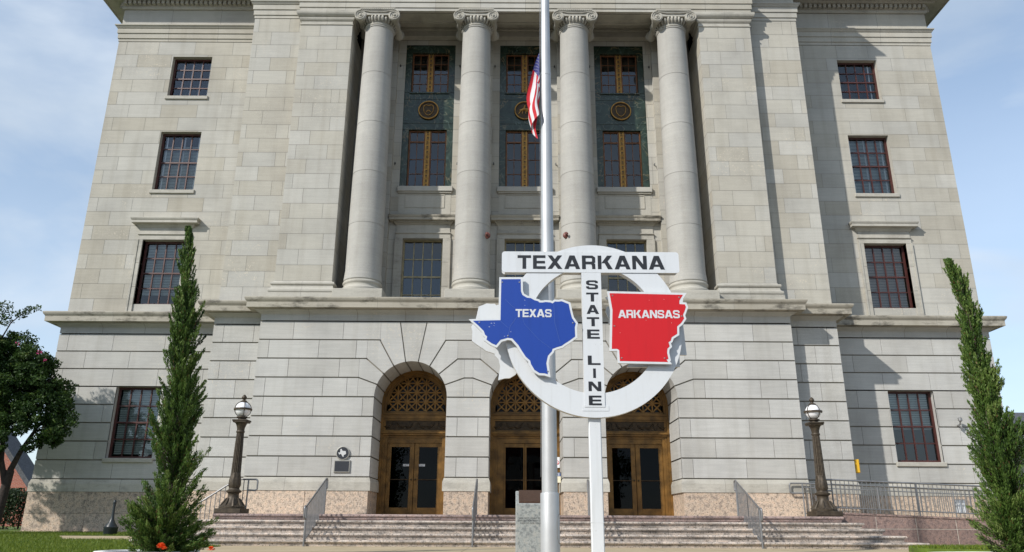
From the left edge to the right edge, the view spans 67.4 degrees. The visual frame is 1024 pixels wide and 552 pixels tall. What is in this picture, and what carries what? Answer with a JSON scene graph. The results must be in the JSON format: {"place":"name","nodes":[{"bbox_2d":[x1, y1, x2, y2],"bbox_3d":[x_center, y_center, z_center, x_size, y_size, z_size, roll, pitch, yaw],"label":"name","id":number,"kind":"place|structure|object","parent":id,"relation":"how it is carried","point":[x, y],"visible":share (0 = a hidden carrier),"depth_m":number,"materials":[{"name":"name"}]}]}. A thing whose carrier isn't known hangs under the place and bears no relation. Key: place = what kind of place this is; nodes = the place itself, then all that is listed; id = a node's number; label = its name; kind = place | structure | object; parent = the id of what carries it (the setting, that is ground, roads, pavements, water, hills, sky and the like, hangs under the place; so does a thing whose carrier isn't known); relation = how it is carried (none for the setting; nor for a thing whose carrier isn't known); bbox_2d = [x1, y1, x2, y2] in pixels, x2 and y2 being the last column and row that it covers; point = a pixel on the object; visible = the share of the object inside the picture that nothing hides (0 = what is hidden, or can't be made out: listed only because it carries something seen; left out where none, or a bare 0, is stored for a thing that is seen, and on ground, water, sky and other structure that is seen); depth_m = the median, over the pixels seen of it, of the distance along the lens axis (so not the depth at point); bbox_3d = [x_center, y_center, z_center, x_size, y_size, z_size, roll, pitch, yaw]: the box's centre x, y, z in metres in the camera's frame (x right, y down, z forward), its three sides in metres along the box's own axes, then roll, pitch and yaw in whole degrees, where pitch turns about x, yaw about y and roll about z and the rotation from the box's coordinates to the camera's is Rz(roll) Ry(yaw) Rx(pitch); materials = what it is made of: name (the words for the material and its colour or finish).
{"place":"outdoors","nodes":[
{"label":"outdoors","id":0,"kind":"place"},
{"bbox_2d":[11,531,908,551],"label":"plaza","id":1,"kind":"structure","parent":0,"point":[340,549],"depth_m":17.79,"materials":[{"name":"beige concrete"}]},
{"bbox_2d":[103,500,118,534],"bbox_3d":[-12.499,7.551,24.022,0.430,1.052,0.430,0,-18,0],"label":"ash urn","id":2,"kind":"object","parent":1,"relation":"on","point":[111,527],"visible":0.9,"depth_m":23.85,"materials":[{"name":"black plastic"}]},
{"bbox_2d":[94,549,199,551],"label":"planter bed","id":3,"kind":"object","parent":1,"relation":"on","point":[138,550],"visible":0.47,"depth_m":13.62,"materials":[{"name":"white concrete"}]},
{"bbox_2d":[156,543,164,551],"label":"marigold","id":4,"kind":"object","parent":3,"relation":"in","point":[159,545],"visible":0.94,"depth_m":12.51,"materials":[{"name":"orange plant"}]},
{"bbox_2d":[117,225,219,551],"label":"cypress tree","id":5,"kind":"object","parent":3,"relation":"in","point":[159,516],"visible":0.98,"depth_m":13.56,"materials":[{"name":"green plant"}]},
{"bbox_2d":[515,490,541,551],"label":"monument","id":6,"kind":"object","parent":1,"relation":"on","point":[527,533],"visible":0.51,"depth_m":13.04,"materials":[{"name":"stone"}]},
{"bbox_2d":[129,513,929,548],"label":"entrance steps","id":7,"kind":"structure","parent":1,"relation":"on","point":[424,530],"depth_m":19.89,"materials":[{"name":"stone"}]},
{"bbox_2d":[191,479,258,519],"bbox_3d":[-8.350,6.723,21.354,2.397,2.120,0.046,0,-18,0],"label":"flank railing","id":8,"kind":"object","parent":7,"relation":"on","point":[225,486],"visible":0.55,"depth_m":21.53,"materials":[{"name":"metal"}]},
{"bbox_2d":[214,395,251,513],"bbox_3d":[-7.706,4.973,21.607,0.720,3.280,0.720,0,-18,0],"label":"lamp post","id":9,"kind":"object","parent":7,"relation":"on","point":[232,503],"visible":1,"depth_m":21.39,"materials":[{"name":"brown metal"}]},
{"bbox_2d":[302,478,327,545],"bbox_3d":[-5.182,6.193,20.244,0.048,1.804,2.278,0,-18,0],"label":"stair handrail","id":10,"kind":"object","parent":7,"relation":"on","point":[315,504],"visible":0.95,"depth_m":20.14,"materials":[{"name":"metal"}]},
{"bbox_2d":[471,479,477,546],"bbox_3d":[-0.982,6.215,20.244,0.048,1.804,2.278,0,-18,0],"label":"stair handrail","id":11,"kind":"object","parent":7,"relation":"on","point":[474,509],"visible":0.97,"depth_m":19.91,"materials":[{"name":"metal"}]},
{"bbox_2d":[587,479,589,514],"bbox_3d":[2.118,6.231,20.244,0.048,1.804,2.278,0,-18,0],"label":"stair handrail","id":12,"kind":"object","parent":7,"relation":"on","point":[588,489],"visible":0.37,"depth_m":21.16,"materials":[{"name":"metal"}]},
{"bbox_2d":[733,480,763,548],"bbox_3d":[6.238,6.252,20.244,0.048,1.804,2.278,0,-18,0],"label":"stair handrail","id":13,"kind":"object","parent":7,"relation":"on","point":[737,490],"visible":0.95,"depth_m":20.14,"materials":[{"name":"metal"}]},
{"bbox_2d":[804,397,842,516],"bbox_3d":[8.614,5.048,21.610,0.720,3.280,0.720,0,-18,0],"label":"lamp post","id":14,"kind":"object","parent":7,"relation":"on","point":[823,506],"visible":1,"depth_m":21.38,"materials":[{"name":"brown metal"}]},
{"bbox_2d":[540,0,559,551],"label":"flagpole","id":15,"kind":"object","parent":1,"relation":"on","point":[549,520],"visible":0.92,"depth_m":13.50,"materials":[{"name":"metal"}]},
{"bbox_2d":[527,55,539,138],"bbox_3d":[0.407,-3.483,14.713,0.252,1.860,0.223,0,-18,0],"label":"flag","id":16,"kind":"object","parent":15,"relation":"hanging from","point":[533,95],"visible":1,"depth_m":14.69,"materials":[{"name":"multicoloured fabric"}]},
{"bbox_2d":[469,245,687,551],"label":"state line sign","id":17,"kind":"object","parent":1,"relation":"on","point":[525,328],"visible":1,"depth_m":10.18,"materials":[{"name":"grey metal"}]},
{"bbox_2d":[835,512,1000,544],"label":"access ramp","id":18,"kind":"structure","parent":1,"relation":"on","point":[932,530],"depth_m":21.11,"materials":[{"name":"stone"}]},
{"bbox_2d":[789,482,985,517],"bbox_3d":[13.552,7.162,23.824,9.806,1.410,0.046,0,-18,0],"label":"ramp railing","id":19,"kind":"object","parent":18,"relation":"on","point":[873,490],"visible":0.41,"depth_m":23.91,"materials":[{"name":"metal"}]},
{"bbox_2d":[826,479,991,515],"bbox_3d":[13.486,6.329,21.392,9.946,1.265,0.046,0,-18,0],"label":"ramp railing","id":20,"kind":"object","parent":18,"relation":"on","point":[906,487],"visible":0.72,"depth_m":21.47,"materials":[{"name":"metal"}]},
{"bbox_3d":[8.894,4.968,13.490,2.900,0.150,2.900,0,-18,0],"label":"planter bed","id":21,"kind":"object","parent":1,"relation":"on","visible":0},
{"bbox_2d":[942,257,1023,551],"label":"cypress tree","id":22,"kind":"object","parent":21,"relation":"in","point":[998,465],"visible":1,"depth_m":13.88,"materials":[{"name":"green plant"}]},
{"bbox_2d":[0,526,990,551],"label":"lawn","id":23,"kind":"structure","parent":0,"point":[911,549],"depth_m":17.53,"materials":[{"name":"green plant"}]},
{"bbox_2d":[0,487,27,529],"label":"hedge","id":24,"kind":"object","parent":23,"relation":"on","point":[15,500],"visible":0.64,"depth_m":28.75,"materials":[{"name":"green plant"}]},
{"bbox_2d":[0,300,80,524],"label":"crepe myrtle","id":25,"kind":"object","parent":23,"relation":"on","point":[32,387],"visible":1,"depth_m":24.44,"materials":[{"name":"green plant"}]},
{"bbox_2d":[0,0,1023,464],"label":"sky","id":26,"kind":"structure","parent":0,"point":[58,57],"materials":[{"name":"blue"}]},
{"bbox_2d":[557,472,560,482],"bbox_3d":[1.356,6.959,24.518,0.452,1.355,0.318,10,-20,-28],"label":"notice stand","id":27,"kind":"object","parent":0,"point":[559,476],"visible":0.3,"depth_m":24.68,"materials":[{"name":"white metal"}]},
{"bbox_2d":[1004,412,1023,491],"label":"pale house","id":28,"kind":"structure","parent":0,"point":[1016,415],"depth_m":57.19,"materials":[{"name":"beige"}]},
{"bbox_3d":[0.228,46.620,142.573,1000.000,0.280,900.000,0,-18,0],"label":"ground","id":29,"kind":"structure","parent":0,"visible":0},
{"bbox_2d":[0,433,33,525],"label":"brick house","id":30,"kind":"structure","parent":29,"relation":"on","point":[23,472],"depth_m":50.50,"materials":[{"name":"red brick"}]},
{"bbox_2d":[21,0,1006,531],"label":"courthouse","id":31,"kind":"structure","parent":29,"relation":"on","point":[341,188],"depth_m":27.81,"materials":[{"name":"stone"}]},
{"bbox_2d":[102,387,161,462],"bbox_3d":[-13.157,5.190,26.835,1.720,2.615,0.418,0,-18,0],"label":"sash window","id":32,"kind":"structure","parent":31,"relation":"in","point":[121,459],"depth_m":26.95,"materials":[{"name":"red paint"}]},
{"bbox_2d":[136,242,183,303],"bbox_3d":[-13.130,-0.076,28.887,1.600,2.520,0.158,0,-18,0],"label":"sash window","id":33,"kind":"structure","parent":31,"relation":"in","point":[166,244],"depth_m":28.94,"materials":[{"name":"red paint"}]},
{"bbox_2d":[149,134,200,193],"bbox_3d":[-13.107,-4.402,30.152,1.720,2.670,0.418,0,-18,0],"label":"sash window","id":34,"kind":"structure","parent":31,"relation":"in","point":[166,190],"depth_m":30.24,"materials":[{"name":"red paint"}]},
{"bbox_2d":[165,59,211,99],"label":"sash window","id":35,"kind":"structure","parent":31,"relation":"in","point":[198,97],"depth_m":31.39,"materials":[{"name":"red paint"}]},
{"bbox_2d":[333,446,350,472],"bbox_3d":[-5.380,5.814,24.354,0.510,0.815,0.062,0,-18,0],"label":"historical marker","id":36,"kind":"object","parent":31,"relation":"attached to","point":[342,465],"visible":1,"depth_m":24.31,"materials":[{"name":"grey metal"}]},
{"bbox_2d":[376,370,446,514],"bbox_3d":[-3.319,5.606,26.208,2.480,4.905,0.250,0,-18,0],"label":"doorway","id":37,"kind":"structure","parent":31,"relation":"in","point":[415,417],"depth_m":26.20,"materials":[{"name":"brown wood"}]},
{"bbox_2d":[401,240,442,296],"bbox_3d":[-3.350,0.049,28.596,1.510,2.900,0.090,0,-18,0],"label":"sash window","id":38,"kind":"structure","parent":31,"relation":"in","point":[405,241],"depth_m":28.68,"materials":[{"name":"brown metal"}]},
{"bbox_2d":[407,131,446,185],"bbox_3d":[-3.326,-4.548,30.023,1.480,2.465,0.090,0,-18,0],"label":"bronze window","id":39,"kind":"structure","parent":31,"relation":"in","point":[427,141],"depth_m":30.04,"materials":[{"name":"gold metal"}]},
{"bbox_2d":[411,55,448,91],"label":"bronze window","id":40,"kind":"structure","parent":31,"relation":"in","point":[431,64],"depth_m":31.19,"materials":[{"name":"gold metal"}]},
{"bbox_2d":[504,241,539,276],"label":"sash window","id":41,"kind":"structure","parent":31,"relation":"in","point":[515,242],"depth_m":28.99,"materials":[{"name":"brown metal"}]},
{"bbox_2d":[505,131,540,186],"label":"bronze window","id":42,"kind":"structure","parent":31,"relation":"in","point":[524,142],"depth_m":30.03,"materials":[{"name":"gold metal"}]},
{"bbox_2d":[506,55,540,91],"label":"bronze window","id":43,"kind":"structure","parent":31,"relation":"in","point":[524,65],"depth_m":31.21,"materials":[{"name":"gold metal"}]},
{"bbox_2d":[488,373,561,514],"bbox_3d":[0.441,5.625,26.208,2.480,4.905,0.250,0,-18,0],"label":"doorway","id":44,"kind":"structure","parent":31,"relation":"in","point":[517,418],"depth_m":26.20,"materials":[{"name":"brown metal"}]},
{"bbox_2d":[557,457,559,467],"bbox_3d":[1.522,6.287,25.887,0.170,0.350,0.027,0,-18,0],"label":"prohibition notice","id":45,"kind":"object","parent":31,"relation":"attached to","point":[558,462],"visible":0.52,"depth_m":25.88,"materials":[{"name":"white paper"}]},
{"bbox_2d":[600,56,637,92],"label":"bronze window","id":46,"kind":"structure","parent":31,"relation":"in","point":[618,65],"depth_m":31.19,"materials":[{"name":"gold metal"}]},
{"bbox_2d":[603,132,642,186],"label":"bronze window","id":47,"kind":"structure","parent":31,"relation":"in","point":[621,142],"depth_m":30.04,"materials":[{"name":"gold metal"}]},
{"bbox_2d":[607,241,645,291],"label":"sash window","id":48,"kind":"structure","parent":31,"relation":"in","point":[608,242],"depth_m":28.96,"materials":[{"name":"brown metal"}]},
{"bbox_2d":[605,371,673,515],"bbox_3d":[4.201,5.645,26.208,2.480,4.905,0.250,0,-18,0],"label":"doorway","id":49,"kind":"structure","parent":31,"relation":"in","point":[642,434],"depth_m":26.11,"materials":[{"name":"brown metal"}]},
{"bbox_2d":[853,459,859,472],"bbox_3d":[11.168,6.206,24.997,0.259,0.510,0.150,0,-18,0],"label":"call box","id":50,"kind":"object","parent":31,"relation":"attached to","point":[857,466],"visible":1,"depth_m":24.93,"materials":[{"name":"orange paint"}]},
{"bbox_2d":[837,63,884,102],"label":"sash window","id":51,"kind":"structure","parent":31,"relation":"in","point":[877,100],"depth_m":31.40,"materials":[{"name":"red paint"}]},
{"bbox_2d":[848,138,899,196],"bbox_3d":[14.092,-4.260,30.152,1.720,2.670,0.418,0,-18,0],"label":"sash window","id":52,"kind":"structure","parent":31,"relation":"in","point":[860,166],"depth_m":30.28,"materials":[{"name":"red paint"}]},
{"bbox_2d":[864,245,912,307],"bbox_3d":[14.070,0.066,28.887,1.600,2.520,0.158,0,-18,0],"label":"sash window","id":53,"kind":"structure","parent":31,"relation":"in","point":[887,277],"depth_m":28.89,"materials":[{"name":"red paint"}]},
{"bbox_2d":[888,391,947,466],"bbox_3d":[14.042,5.332,26.835,1.720,2.615,0.418,0,-18,0],"label":"sash window","id":54,"kind":"structure","parent":31,"relation":"in","point":[901,463],"depth_m":27.08,"materials":[{"name":"red paint"}]},
{"bbox_2d":[957,417,963,428],"bbox_3d":[15.514,5.110,26.628,0.170,0.416,0.344,0,-18,0],"label":"wall bracket","id":55,"kind":"object","parent":31,"relation":"attached to","point":[960,420],"depth_m":26.53,"materials":[{"name":"grey metal"}]},
{"bbox_2d":[955,499,966,512],"bbox_3d":[14.123,7.238,24.160,0.320,0.400,0.045,0,-18,0],"label":"paper notice","id":56,"kind":"object","parent":31,"relation":"attached to","point":[961,505],"visible":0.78,"depth_m":24.14,"materials":[{"name":"white"}]}
]}

